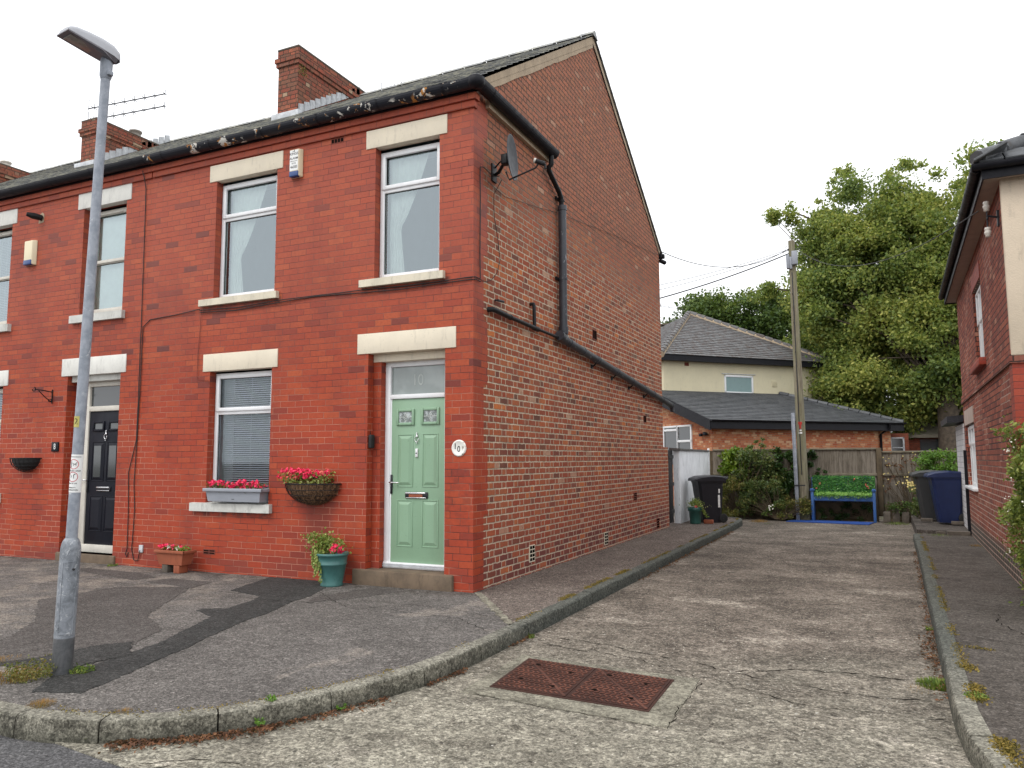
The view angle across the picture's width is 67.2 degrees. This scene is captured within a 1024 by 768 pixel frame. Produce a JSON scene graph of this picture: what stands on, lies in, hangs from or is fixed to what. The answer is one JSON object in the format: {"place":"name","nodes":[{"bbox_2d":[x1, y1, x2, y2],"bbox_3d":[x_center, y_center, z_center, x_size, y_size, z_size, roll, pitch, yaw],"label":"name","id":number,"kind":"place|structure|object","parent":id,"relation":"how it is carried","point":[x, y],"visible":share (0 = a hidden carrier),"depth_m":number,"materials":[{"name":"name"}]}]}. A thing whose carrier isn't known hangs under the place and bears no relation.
{"place":"outdoors","nodes":[
{"label":"outdoors","id":0,"kind":"place"},
{"bbox_2d":[0,735,121,767],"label":"road","id":1,"kind":"structure","parent":0,"point":[16,753],"depth_m":4.07,"materials":[{"name":"grey asphalt"}]},
{"bbox_2d":[0,515,1023,767],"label":"pavement","id":2,"kind":"structure","parent":0,"point":[148,639],"depth_m":6.71,"materials":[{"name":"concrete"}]},
{"bbox_2d":[0,665,41,684],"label":"weed","id":3,"kind":"object","parent":2,"relation":"on","point":[1,672],"visible":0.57,"depth_m":5.07,"materials":[{"name":"green plant"}]},
{"bbox_2d":[2,653,56,683],"bbox_3d":[-3.190,1.871,5.104,0.324,0.175,0.320,1,-6,-10],"label":"weed","id":4,"kind":"object","parent":2,"relation":"on","point":[46,670],"visible":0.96,"depth_m":5.06,"materials":[{"name":"green plant"}]},
{"bbox_2d":[26,697,55,708],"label":"weed","id":5,"kind":"object","parent":2,"relation":"on","point":[44,702],"visible":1,"depth_m":4.53,"materials":[{"name":"brown plant"}]},
{"bbox_2d":[69,663,94,673],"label":"weed","id":6,"kind":"object","parent":2,"relation":"on","point":[78,668],"visible":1,"depth_m":5.22,"materials":[{"name":"green plant"}]},
{"bbox_2d":[51,26,120,674],"bbox_3d":[-3.064,-0.166,5.291,0.202,4.643,0.412,-1,-5,25],"label":"street lamp","id":7,"kind":"object","parent":2,"relation":"on","point":[105,53],"visible":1,"depth_m":5.34,"materials":[{"name":"grey metal"}]},
{"bbox_2d":[57,562,77,635],"bbox_3d":[-3.001,1.448,5.199,0.098,0.490,0.033,3,-7,-32],"label":"door panel","id":8,"kind":"structure","parent":7,"relation":"in","point":[69,570],"depth_m":5.20,"materials":[{"name":"grey metal"}]},
{"bbox_2d":[162,564,173,572],"bbox_3d":[-4.433,2.374,9.947,0.100,0.105,0.140,-3,-6,25],"label":"brick","id":9,"kind":"object","parent":2,"relation":"on","point":[166,568],"visible":0.64,"depth_m":9.89,"materials":[{"name":"stone"}]},
{"bbox_2d":[154,549,196,565],"bbox_3d":[-4.340,2.226,9.915,0.520,0.182,0.225,-3,-6,25],"label":"terracotta trough","id":10,"kind":"object","parent":9,"relation":"on","point":[175,557],"visible":0.91,"depth_m":9.83,"materials":[{"name":"ceramic"}]},
{"bbox_2d":[157,543,191,550],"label":"flowering plant","id":11,"kind":"object","parent":10,"relation":"in","point":[164,546],"visible":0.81,"depth_m":9.91,"materials":[{"name":"pink plant"}]},
{"bbox_2d":[173,565,187,573],"bbox_3d":[-4.244,2.365,9.859,0.100,0.105,0.140,-3,-6,25],"label":"brick","id":12,"kind":"object","parent":2,"relation":"on","point":[178,569],"visible":0.86,"depth_m":9.81,"materials":[{"name":"brick"}]},
{"bbox_2d":[316,551,348,586],"bbox_3d":[-2.066,2.122,8.835,0.380,0.372,0.380,-3,-6,25],"label":"plant pot","id":13,"kind":"object","parent":2,"relation":"on","point":[333,566],"visible":0.87,"depth_m":8.70,"materials":[{"name":"plastic"}]},
{"bbox_2d":[300,527,352,582],"bbox_3d":[-2.151,1.956,8.859,0.664,0.620,0.403,-3,-6,25],"label":"trailing plant","id":14,"kind":"object","parent":13,"relation":"in","point":[329,545],"visible":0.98,"depth_m":8.79,"materials":[{"name":"green plant"}]},
{"bbox_2d":[48,518,1023,767],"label":"moss","id":15,"kind":"object","parent":2,"relation":"on","point":[1007,746],"visible":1,"depth_m":4.81,"materials":[{"name":"green plant"}]},
{"bbox_2d":[669,448,709,522],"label":"yard wall","id":16,"kind":"structure","parent":2,"relation":"on","point":[688,463],"depth_m":17.72,"materials":[{"name":"paint"}]},
{"bbox_2d":[668,450,674,522],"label":"yard gate","id":17,"kind":"structure","parent":16,"relation":"attached to","point":[671,485],"depth_m":17.09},
{"bbox_2d":[687,507,702,523],"bbox_3d":[4.066,2.914,17.079,0.330,0.360,0.330,-3,-6,25],"label":"plant pot","id":18,"kind":"object","parent":2,"relation":"on","point":[695,515],"visible":0.94,"depth_m":16.97,"materials":[{"name":"green plastic"}]},
{"bbox_2d":[686,497,709,517],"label":"trailing plant","id":19,"kind":"object","parent":18,"relation":"in","point":[694,502],"visible":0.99,"depth_m":17.03,"materials":[{"name":"green plant"}]},
{"bbox_2d":[688,475,727,522],"bbox_3d":[4.493,2.606,17.543,0.812,1.060,0.610,0,-6,-5],"label":"wheelie bin","id":20,"kind":"object","parent":2,"relation":"on","point":[707,490],"visible":0.99,"depth_m":17.29,"materials":[{"name":"plastic"}]},
{"bbox_2d":[704,519,713,523],"bbox_3d":[4.355,3.048,17.046,0.200,0.085,0.110,-3,-6,25],"label":"brick","id":21,"kind":"object","parent":2,"relation":"on","point":[706,521],"visible":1,"depth_m":17.00,"materials":[{"name":"brick"}]},
{"bbox_2d":[908,486,920,518],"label":"flowering shrub","id":22,"kind":"object","parent":2,"relation":"on","point":[915,505],"visible":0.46,"depth_m":17.48,"materials":[{"name":"green plant"}]},
{"bbox_2d":[902,476,915,489],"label":"cream flowers","id":23,"kind":"object","parent":22,"relation":"attached to","point":[912,483],"visible":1,"depth_m":16.85,"materials":[{"name":"yellow plant"}]},
{"bbox_2d":[909,470,938,519],"bbox_3d":[9.164,2.411,16.803,0.812,1.060,0.610,-2,-6,21],"label":"wheelie bin","id":24,"kind":"object","parent":2,"relation":"on","point":[924,497],"visible":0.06,"depth_m":16.64,"materials":[{"name":"plastic"}]},
{"bbox_2d":[921,518,932,521],"bbox_3d":[8.770,2.871,16.279,0.220,0.065,0.100,-3,-6,25],"label":"brick","id":25,"kind":"object","parent":2,"relation":"on","point":[927,519],"visible":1,"depth_m":16.23,"materials":[{"name":"stone"}]},
{"bbox_2d":[912,448,957,470],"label":"bush","id":26,"kind":"object","parent":2,"relation":"on","point":[930,459],"visible":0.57,"depth_m":18.13,"materials":[{"name":"green plant"}]},
{"bbox_2d":[923,470,963,522],"bbox_3d":[9.051,2.330,15.977,0.812,1.060,0.610,-2,-6,21],"label":"wheelie bin","id":27,"kind":"object","parent":2,"relation":"on","point":[946,489],"visible":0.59,"depth_m":15.76,"materials":[{"name":"plastic"}]},
{"bbox_2d":[951,521,963,524],"bbox_3d":[9.016,2.811,15.580,0.220,0.065,0.100,-3,-6,25],"label":"brick","id":28,"kind":"object","parent":2,"relation":"on","point":[957,522],"visible":1,"depth_m":15.54,"materials":[{"name":"stone"}]},
{"bbox_2d":[963,691,989,699],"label":"weed","id":29,"kind":"object","parent":2,"relation":"on","point":[978,696],"visible":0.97,"depth_m":4.59,"materials":[{"name":"green plant"}]},
{"bbox_2d":[938,133,1023,589],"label":"detached house","id":30,"kind":"structure","parent":2,"relation":"on","point":[982,286],"depth_m":9.77,"materials":[{"name":"brick"}]},
{"bbox_2d":[968,424,977,486],"bbox_3d":[8.127,1.250,13.483,0.078,1.080,1.730,-3,-6,26],"label":"window","id":31,"kind":"structure","parent":30,"relation":"in","point":[971,436],"depth_m":13.73,"materials":[{"name":"plastic"}]},
{"bbox_2d":[975,286,984,356],"bbox_3d":[6.947,-0.891,11.333,0.078,1.130,1.180,-3,-6,26],"label":"window","id":32,"kind":"structure","parent":30,"relation":"in","point":[978,294],"depth_m":11.52,"materials":[{"name":"plastic"}]},
{"bbox_2d":[990,413,1023,605],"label":"climbing plant","id":33,"kind":"object","parent":2,"relation":"on","point":[1014,505],"visible":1,"depth_m":7.67,"materials":[{"name":"green plant"}]},
{"bbox_2d":[0,0,1023,399],"label":"sky","id":34,"kind":"structure","parent":0,"point":[730,111],"materials":[{"name":"white"}]},
{"bbox_2d":[55,517,973,767],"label":"lane","id":35,"kind":"structure","parent":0,"point":[834,655],"depth_m":5.15,"materials":[{"name":"concrete"}]},
{"bbox_2d":[254,717,265,725],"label":"weed","id":36,"kind":"object","parent":35,"relation":"on","point":[257,722],"visible":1,"depth_m":4.45,"materials":[{"name":"green plant"}]},
{"bbox_2d":[0,517,742,743],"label":"kerb","id":37,"kind":"structure","parent":35,"relation":"on","point":[20,722],"depth_m":4.65,"materials":[{"name":"concrete"}]},
{"bbox_2d":[265,694,276,701],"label":"weed","id":38,"kind":"object","parent":37,"relation":"on","point":[272,698],"visible":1,"depth_m":4.59,"materials":[{"name":"green plant"}]},
{"bbox_2d":[98,531,947,753],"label":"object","id":39,"kind":"object","parent":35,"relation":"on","point":[143,742],"visible":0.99,"depth_m":4.52,"materials":[{"name":"brown plant"}]},
{"bbox_2d":[489,658,673,711],"bbox_3d":[0.483,2.079,5.357,1.186,0.040,0.866,-3,-6,25],"label":"access cover","id":40,"kind":"object","parent":35,"relation":"on","point":[631,691],"visible":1,"depth_m":5.27,"materials":[{"name":"metal"}]},
{"bbox_2d":[327,576,923,766],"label":"stone chips","id":41,"kind":"object","parent":35,"relation":"on","point":[689,705],"visible":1,"depth_m":4.80,"materials":[{"name":"grey stone"}]},
{"bbox_2d":[722,474,747,516],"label":"shrub","id":42,"kind":"object","parent":35,"relation":"on","point":[732,511],"visible":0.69,"depth_m":19.86,"materials":[{"name":"green plant"}]},
{"bbox_2d":[730,438,788,516],"bbox_3d":[6.408,2.414,19.923,1.503,2.074,0.803,-3,-6,25],"label":"shrub","id":43,"kind":"object","parent":35,"relation":"on","point":[752,456],"visible":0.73,"depth_m":19.92,"materials":[{"name":"green plant"}]},
{"bbox_2d":[735,476,787,518],"bbox_3d":[6.371,2.900,19.679,1.333,1.087,0.858,-3,-6,25],"label":"shrub","id":44,"kind":"object","parent":35,"relation":"on","point":[752,498],"visible":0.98,"depth_m":19.55,"materials":[{"name":"green plant"}]},
{"bbox_2d":[761,500,785,518],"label":"weeds","id":45,"kind":"object","parent":35,"relation":"on","point":[770,508],"visible":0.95,"depth_m":19.28,"materials":[{"name":"green plant"}]},
{"bbox_2d":[776,494,814,520],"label":"weeds","id":46,"kind":"object","parent":35,"relation":"on","point":[804,510],"visible":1,"depth_m":19.15,"materials":[{"name":"green plant"}]},
{"bbox_2d":[710,448,883,520],"bbox_3d":[7.253,2.584,19.904,4.220,1.825,0.120,-3,-6,25],"label":"wooden fence","id":47,"kind":"object","parent":35,"relation":"on","point":[850,461],"visible":0.44,"depth_m":19.43,"materials":[{"name":"brown wood"}]},
{"bbox_2d":[717,445,751,516],"bbox_3d":[5.902,2.553,20.326,1.053,1.876,0.584,-4,-7,36],"label":"ivy","id":48,"kind":"object","parent":47,"relation":"attached to","point":[728,464],"visible":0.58,"depth_m":20.34,"materials":[{"name":"green plant"}]},
{"bbox_2d":[770,446,827,514],"bbox_3d":[7.320,2.492,19.675,1.412,1.856,0.641,-3,-6,25],"label":"ivy","id":49,"kind":"object","parent":47,"relation":"attached to","point":[789,484],"visible":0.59,"depth_m":19.67,"materials":[{"name":"green plant"}]},
{"bbox_2d":[880,453,917,515],"bbox_3d":[9.436,2.486,18.734,0.860,1.671,0.329,-3,-6,25],"label":"climbing plant","id":50,"kind":"object","parent":47,"relation":"attached to","point":[905,489],"visible":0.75,"depth_m":18.72,"materials":[{"name":"green plant"}]},
{"bbox_2d":[786,519,874,524],"bbox_3d":[7.720,3.349,18.690,1.890,0.018,0.712,-4,-7,34],"label":"outdoor mat","id":51,"kind":"object","parent":35,"relation":"on","point":[838,522],"visible":1,"depth_m":18.53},
{"bbox_2d":[810,477,876,522],"bbox_3d":[8.183,2.849,19.028,1.490,1.080,0.485,-3,-6,25],"label":"garden bench","id":52,"kind":"object","parent":35,"relation":"on","point":[844,498],"visible":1,"depth_m":18.90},
{"bbox_2d":[812,475,875,500],"bbox_3d":[8.187,2.559,19.032,1.463,0.628,0.513,-3,-6,25],"label":"artificial foliage","id":53,"kind":"object","parent":52,"relation":"on","point":[841,484],"visible":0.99,"depth_m":19.12,"materials":[{"name":"plastic"}]},
{"bbox_2d":[817,501,872,521],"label":"weeds","id":54,"kind":"object","parent":35,"relation":"on","point":[837,517],"visible":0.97,"depth_m":19.15,"materials":[{"name":"green plant"}]},
{"bbox_2d":[883,508,909,522],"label":"stone blocks","id":55,"kind":"object","parent":35,"relation":"on","point":[896,517],"depth_m":18.43,"materials":[{"name":"grey stone"}]},
{"bbox_2d":[886,497,917,521],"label":"weeds","id":56,"kind":"object","parent":35,"relation":"on","point":[904,505],"visible":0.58,"depth_m":18.41,"materials":[{"name":"green plant"}]},
{"bbox_2d":[881,450,957,521],"bbox_3d":[11.355,2.425,18.034,5.000,1.745,0.100,-3,-6,25],"label":"wooden fence","id":57,"kind":"object","parent":35,"relation":"on","point":[896,457],"visible":0.19,"depth_m":18.93,"materials":[{"name":"brown wood"}]},
{"bbox_2d":[914,676,946,690],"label":"weed","id":58,"kind":"object","parent":35,"relation":"on","point":[934,683],"visible":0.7,"depth_m":5.26,"materials":[{"name":"green plant"}]},
{"bbox_2d":[913,533,1020,767],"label":"kerb","id":59,"kind":"structure","parent":35,"relation":"on","point":[972,730],"depth_m":4.78,"materials":[{"name":"concrete"}]},
{"label":"ground","id":60,"kind":"structure","parent":0,"visible":0},
{"bbox_2d":[0,159,80,187],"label":"brick terraced house","id":61,"kind":"structure","parent":60,"relation":"on","point":[10,175],"depth_m":17.89,"materials":[{"name":"stone"}]},
{"bbox_2d":[0,117,371,565],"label":"brick terraced house","id":62,"kind":"structure","parent":60,"relation":"on","point":[41,306],"depth_m":11.52,"materials":[{"name":"brick"}]},
{"bbox_2d":[0,387,2,431],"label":"window","id":63,"kind":"structure","parent":62,"relation":"in","point":[1,388],"depth_m":12.48,"materials":[{"name":"plastic"}]},
{"bbox_2d":[0,228,12,324],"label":"window","id":64,"kind":"structure","parent":62,"relation":"in","point":[5,235],"depth_m":13.46,"materials":[{"name":"plastic"}]},
{"bbox_2d":[9,458,40,471],"bbox_3d":[-7.355,1.216,11.539,0.634,0.220,0.213,-3,-6,25],"label":"wall basket","id":65,"kind":"object","parent":62,"relation":"attached to","point":[26,464],"depth_m":11.48,"materials":[{"name":"metal"}]},
{"bbox_2d":[23,240,37,266],"bbox_3d":[-7.520,-2.043,12.004,0.251,0.395,0.078,-3,-6,25],"label":"alarm box","id":66,"kind":"object","parent":62,"relation":"attached to","point":[30,253],"visible":1,"depth_m":11.96,"materials":[{"name":"beige plastic"}]},
{"bbox_2d":[26,212,44,223],"bbox_3d":[-7.394,-2.598,11.928,0.130,0.170,0.228,-4,-7,33],"label":"wall light","id":67,"kind":"object","parent":62,"relation":"attached to","point":[39,217],"visible":1,"depth_m":11.92,"materials":[{"name":"black metal"}]},
{"bbox_2d":[32,387,52,403],"bbox_3d":[-6.948,0.166,11.387,0.016,0.230,0.319,-3,-6,25],"label":"hanging basket bracket","id":68,"kind":"object","parent":62,"relation":"attached to","point":[35,389],"visible":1,"depth_m":11.46,"materials":[{"name":"black metal"}]},
{"bbox_2d":[51,442,58,451],"bbox_3d":[-6.759,0.929,11.391,0.150,0.140,0.022,-3,-6,25],"label":"number plate","id":69,"kind":"object","parent":62,"relation":"attached to","point":[54,446],"visible":1,"depth_m":11.38,"materials":[{"name":"black plastic"}]},
{"bbox_2d":[82,411,118,544],"bbox_3d":[-5.958,1.355,11.169,0.850,1.923,0.109,-3,-6,25],"label":"door","id":70,"kind":"structure","parent":62,"relation":"in","point":[103,432],"depth_m":11.17,"materials":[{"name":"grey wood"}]},
{"bbox_2d":[94,205,126,312],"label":"window","id":71,"kind":"structure","parent":62,"relation":"in","point":[111,248],"depth_m":11.58,"materials":[{"name":"plastic"}]},
{"bbox_2d":[88,90,166,118],"bbox_3d":[-8.245,-5.641,16.424,1.909,1.110,0.311,-2,-6,13],"label":"tv aerial","id":72,"kind":"object","parent":62,"relation":"attached to","point":[134,100],"visible":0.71,"depth_m":16.41,"materials":[{"name":"metal"}]},
{"bbox_2d":[125,171,145,556],"bbox_3d":[-5.279,-0.342,10.789,0.141,5.455,0.060,-3,-6,25],"label":"wall cable","id":73,"kind":"object","parent":62,"relation":"attached to","point":[139,365],"depth_m":10.77,"materials":[{"name":"metal"}]},
{"bbox_2d":[138,31,674,592],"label":"brick terraced house","id":74,"kind":"structure","parent":60,"relation":"on","point":[530,373],"depth_m":9.90,"materials":[{"name":"brick"}]},
{"bbox_2d":[131,309,199,560],"bbox_3d":[-4.706,0.700,10.439,1.146,3.382,0.025,-3,-6,26],"label":"wall cable","id":75,"kind":"object","parent":74,"relation":"attached to","point":[137,425],"depth_m":10.64,"materials":[{"name":"metal"}]},
{"bbox_2d":[197,309,208,384],"bbox_3d":[-4.097,0.100,10.226,0.239,2.244,0.077,-1,-6,4],"label":"wall cable","id":76,"kind":"object","parent":74,"relation":"attached to","point":[198,347],"depth_m":10.32,"materials":[{"name":"black plastic"}]},
{"bbox_2d":[202,488,269,502],"bbox_3d":[-3.485,1.407,9.775,0.980,0.168,0.225,-3,-6,25],"label":"window planter","id":77,"kind":"object","parent":74,"relation":"on","point":[235,495],"visible":0.89,"depth_m":9.67,"materials":[{"name":"plastic"}]},
{"bbox_2d":[206,479,267,488],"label":"flowering plant","id":78,"kind":"object","parent":77,"relation":"on","point":[256,484],"visible":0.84,"depth_m":9.72,"materials":[{"name":"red plant"}]},
{"bbox_2d":[219,173,276,296],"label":"window","id":79,"kind":"structure","parent":74,"relation":"in","point":[248,239],"depth_m":10.53,"materials":[{"name":"plastic"}]},
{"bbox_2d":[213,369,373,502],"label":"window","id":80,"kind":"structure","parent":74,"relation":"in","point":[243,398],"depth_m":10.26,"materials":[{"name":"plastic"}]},
{"bbox_2d":[289,149,302,178],"bbox_3d":[-2.768,-2.820,9.843,0.192,0.371,0.078,-3,-6,25],"label":"alarm box","id":81,"kind":"object","parent":74,"relation":"attached to","point":[296,163],"visible":1,"depth_m":9.81,"materials":[{"name":"white plastic"}]},
{"bbox_2d":[285,476,341,505],"bbox_3d":[-2.440,1.246,9.203,0.814,0.433,0.257,-3,-6,25],"label":"wall basket","id":82,"kind":"object","parent":74,"relation":"attached to","point":[315,494],"depth_m":9.11,"materials":[{"name":"brown wicker"}]},
{"bbox_2d":[276,467,335,483],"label":"flowering plant","id":83,"kind":"object","parent":82,"relation":"in","point":[294,474],"visible":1,"depth_m":9.19,"materials":[{"name":"pink plant"}]},
{"bbox_2d":[199,279,480,312],"bbox_3d":[-2.303,-1.062,9.476,4.170,0.073,0.156,-3,-6,23],"label":"wall cable","id":84,"kind":"object","parent":74,"relation":"attached to","point":[343,294],"depth_m":9.35,"materials":[{"name":"metal"}]},
{"bbox_2d":[199,276,480,310],"bbox_3d":[-2.303,-1.090,9.479,4.171,0.060,0.157,-3,-6,23],"label":"wall cable","id":85,"kind":"object","parent":74,"relation":"attached to","point":[344,292],"depth_m":9.34,"materials":[{"name":"metal"}]},
{"bbox_2d":[368,431,374,447],"bbox_3d":[-1.656,0.655,9.081,0.045,0.207,0.075,-3,-6,25],"label":"key box","id":86,"kind":"object","parent":74,"relation":"attached to","point":[371,443],"visible":1,"depth_m":9.05,"materials":[{"name":"plastic"}]},
{"bbox_2d":[379,139,439,277],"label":"window","id":87,"kind":"structure","parent":74,"relation":"in","point":[410,174],"depth_m":9.44,"materials":[{"name":"plastic"}]},
{"bbox_2d":[389,397,444,564],"bbox_3d":[-1.110,1.117,8.955,0.740,1.904,0.109,-3,-6,25],"label":"door","id":88,"kind":"structure","parent":74,"relation":"in","point":[416,482],"depth_m":8.95,"materials":[{"name":"green metal"}]},
{"bbox_2d":[452,440,465,456],"bbox_3d":[-0.589,0.709,8.512,0.184,0.188,0.016,-3,-6,25],"label":"number plaque","id":89,"kind":"object","parent":74,"relation":"attached to","point":[458,448],"visible":1,"depth_m":8.50,"materials":[{"name":"white ceramic"}]},
{"bbox_2d":[479,166,498,277],"bbox_3d":[-0.270,-1.851,8.956,0.044,1.344,0.352,-5,-7,38],"label":"wall cable","id":90,"kind":"object","parent":74,"relation":"attached to","point":[480,215],"depth_m":8.82,"materials":[{"name":"metal"}]},
{"bbox_2d":[481,180,501,281],"bbox_3d":[-0.209,-1.802,9.024,0.112,1.277,0.514,-3,-6,25],"label":"wall cable","id":91,"kind":"object","parent":74,"relation":"attached to","point":[498,242],"depth_m":9.17,"materials":[{"name":"metal"}]},
{"bbox_2d":[491,134,546,183],"bbox_3d":[0.063,-2.610,9.052,0.484,0.539,0.629,2,-6,-22],"label":"satellite dish","id":92,"kind":"object","parent":74,"relation":"attached to","point":[509,158],"visible":0.99,"depth_m":8.99,"materials":[{"name":"grey metal"}]},
{"bbox_2d":[488,182,660,254],"bbox_3d":[1.436,-2.556,12.753,0.028,1.144,8.121,-3,-6,25],"label":"wall cable","id":93,"kind":"object","parent":74,"relation":"attached to","point":[566,216],"depth_m":10.98,"materials":[{"name":"metal"}]},
{"bbox_2d":[661,311,830,421],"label":"rendered house","id":94,"kind":"structure","parent":60,"relation":"on","point":[701,353],"depth_m":31.50,"materials":[{"name":"paint"}]},
{"bbox_2d":[721,373,753,392],"bbox_3d":[9.169,0.023,31.084,1.640,0.870,0.100,2,-6,-21],"label":"window","id":95,"kind":"structure","parent":94,"relation":"in","point":[737,383],"depth_m":31.09,"materials":[{"name":"plastic"}]},
{"bbox_2d":[660,282,889,402],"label":"broadleaf tree","id":96,"kind":"object","parent":60,"relation":"on","point":[771,319],"visible":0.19,"depth_m":42.35,"materials":[{"name":"green plant"}]},
{"bbox_2d":[662,390,906,502],"bbox_3d":[9.995,2.282,29.019,8.695,4.464,4.082,2,-6,-21],"label":"brick extension","id":97,"kind":"object","parent":60,"relation":"on","point":[698,420],"visible":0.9,"depth_m":27.94,"materials":[{"name":"stone"}]},
{"bbox_2d":[663,424,692,460],"bbox_3d":[6.029,2.225,28.061,0.080,1.420,1.900,2,-6,-21],"label":"window","id":98,"kind":"structure","parent":97,"relation":"in","point":[679,436],"depth_m":27.99,"materials":[{"name":"plastic"}]},
{"bbox_2d":[783,240,809,519],"bbox_3d":[7.295,-0.075,19.661,0.387,7.350,0.309,-3,-6,25],"label":"telegraph pole","id":99,"kind":"object","parent":60,"relation":"on","point":[791,260],"visible":0.95,"depth_m":19.61,"materials":[{"name":"brown wood"}]},
{"bbox_2d":[660,249,787,267],"bbox_3d":[5.204,-3.154,18.277,5.308,1.093,0.016,5,-7,-40],"label":"overhead wire","id":100,"kind":"object","parent":99,"relation":"attached to","point":[722,267],"visible":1,"depth_m":17.81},
{"bbox_2d":[660,253,788,298],"bbox_3d":[3.584,-2.345,19.015,7.508,2.299,0.029,1,-6,-14],"label":"overhead wire","id":101,"kind":"object","parent":99,"relation":"attached to","point":[723,278],"visible":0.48,"depth_m":19.48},
{"bbox_2d":[660,250,788,289],"bbox_3d":[3.582,-2.549,19.036,7.503,2.033,0.013,1,-6,-14],"label":"overhead wire","id":102,"kind":"object","parent":99,"relation":"attached to","point":[723,272],"visible":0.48,"depth_m":19.50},
{"bbox_2d":[661,249,788,284],"bbox_3d":[3.582,-2.649,19.046,7.503,1.893,0.013,1,-6,-14],"label":"overhead wire","id":103,"kind":"object","parent":99,"relation":"attached to","point":[723,269],"visible":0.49,"depth_m":19.51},
{"bbox_2d":[791,413,804,519],"bbox_3d":[7.209,2.099,19.350,0.260,2.760,0.090,-4,-7,25],"label":"steel post","id":104,"kind":"object","parent":99,"relation":"attached to","point":[796,485],"visible":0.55,"depth_m":19.37,"materials":[{"name":"metal"}]},
{"bbox_2d":[797,211,978,265],"bbox_3d":[6.361,-2.744,14.393,0.011,2.611,11.138,-1,-6,11],"label":"overhead wire","id":105,"kind":"object","parent":99,"relation":"attached to","point":[906,251],"visible":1,"depth_m":11.09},
{"bbox_2d":[737,138,1005,450],"bbox_3d":[16.240,-2.447,32.165,12.863,14.470,8.158,-3,-6,25],"label":"broadleaf tree","id":106,"kind":"object","parent":60,"relation":"on","point":[874,331],"visible":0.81,"depth_m":30.91,"materials":[{"name":"green plant"}]},
{"bbox_2d":[891,433,908,450],"bbox_3d":[15.598,3.380,31.133,0.750,2.650,4.040,-3,-6,25],"label":"bay window house","id":107,"kind":"structure","parent":60,"relation":"on","point":[899,441],"depth_m":29.41,"materials":[{"name":"brick"}]},
{"bbox_2d":[891,437,904,450],"bbox_3d":[14.728,2.537,29.415,0.500,1.000,0.060,-3,-6,25],"label":"window frame","id":108,"kind":"structure","parent":107,"relation":"in","point":[902,438],"depth_m":29.39,"materials":[{"name":"white plastic"}]},
{"bbox_2d":[893,420,938,450],"bbox_3d":[19.451,2.754,32.065,6.500,4.050,6.200,-3,-6,25],"label":"brick bungalow","id":109,"kind":"object","parent":60,"relation":"on","point":[924,440],"visible":0.14,"depth_m":30.40,"materials":[{"name":"grey"}]},
{"bbox_2d":[941,415,967,528],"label":"outbuilding","id":110,"kind":"structure","parent":60,"relation":"on","point":[957,421],"depth_m":15.27,"materials":[{"name":"white paint"}]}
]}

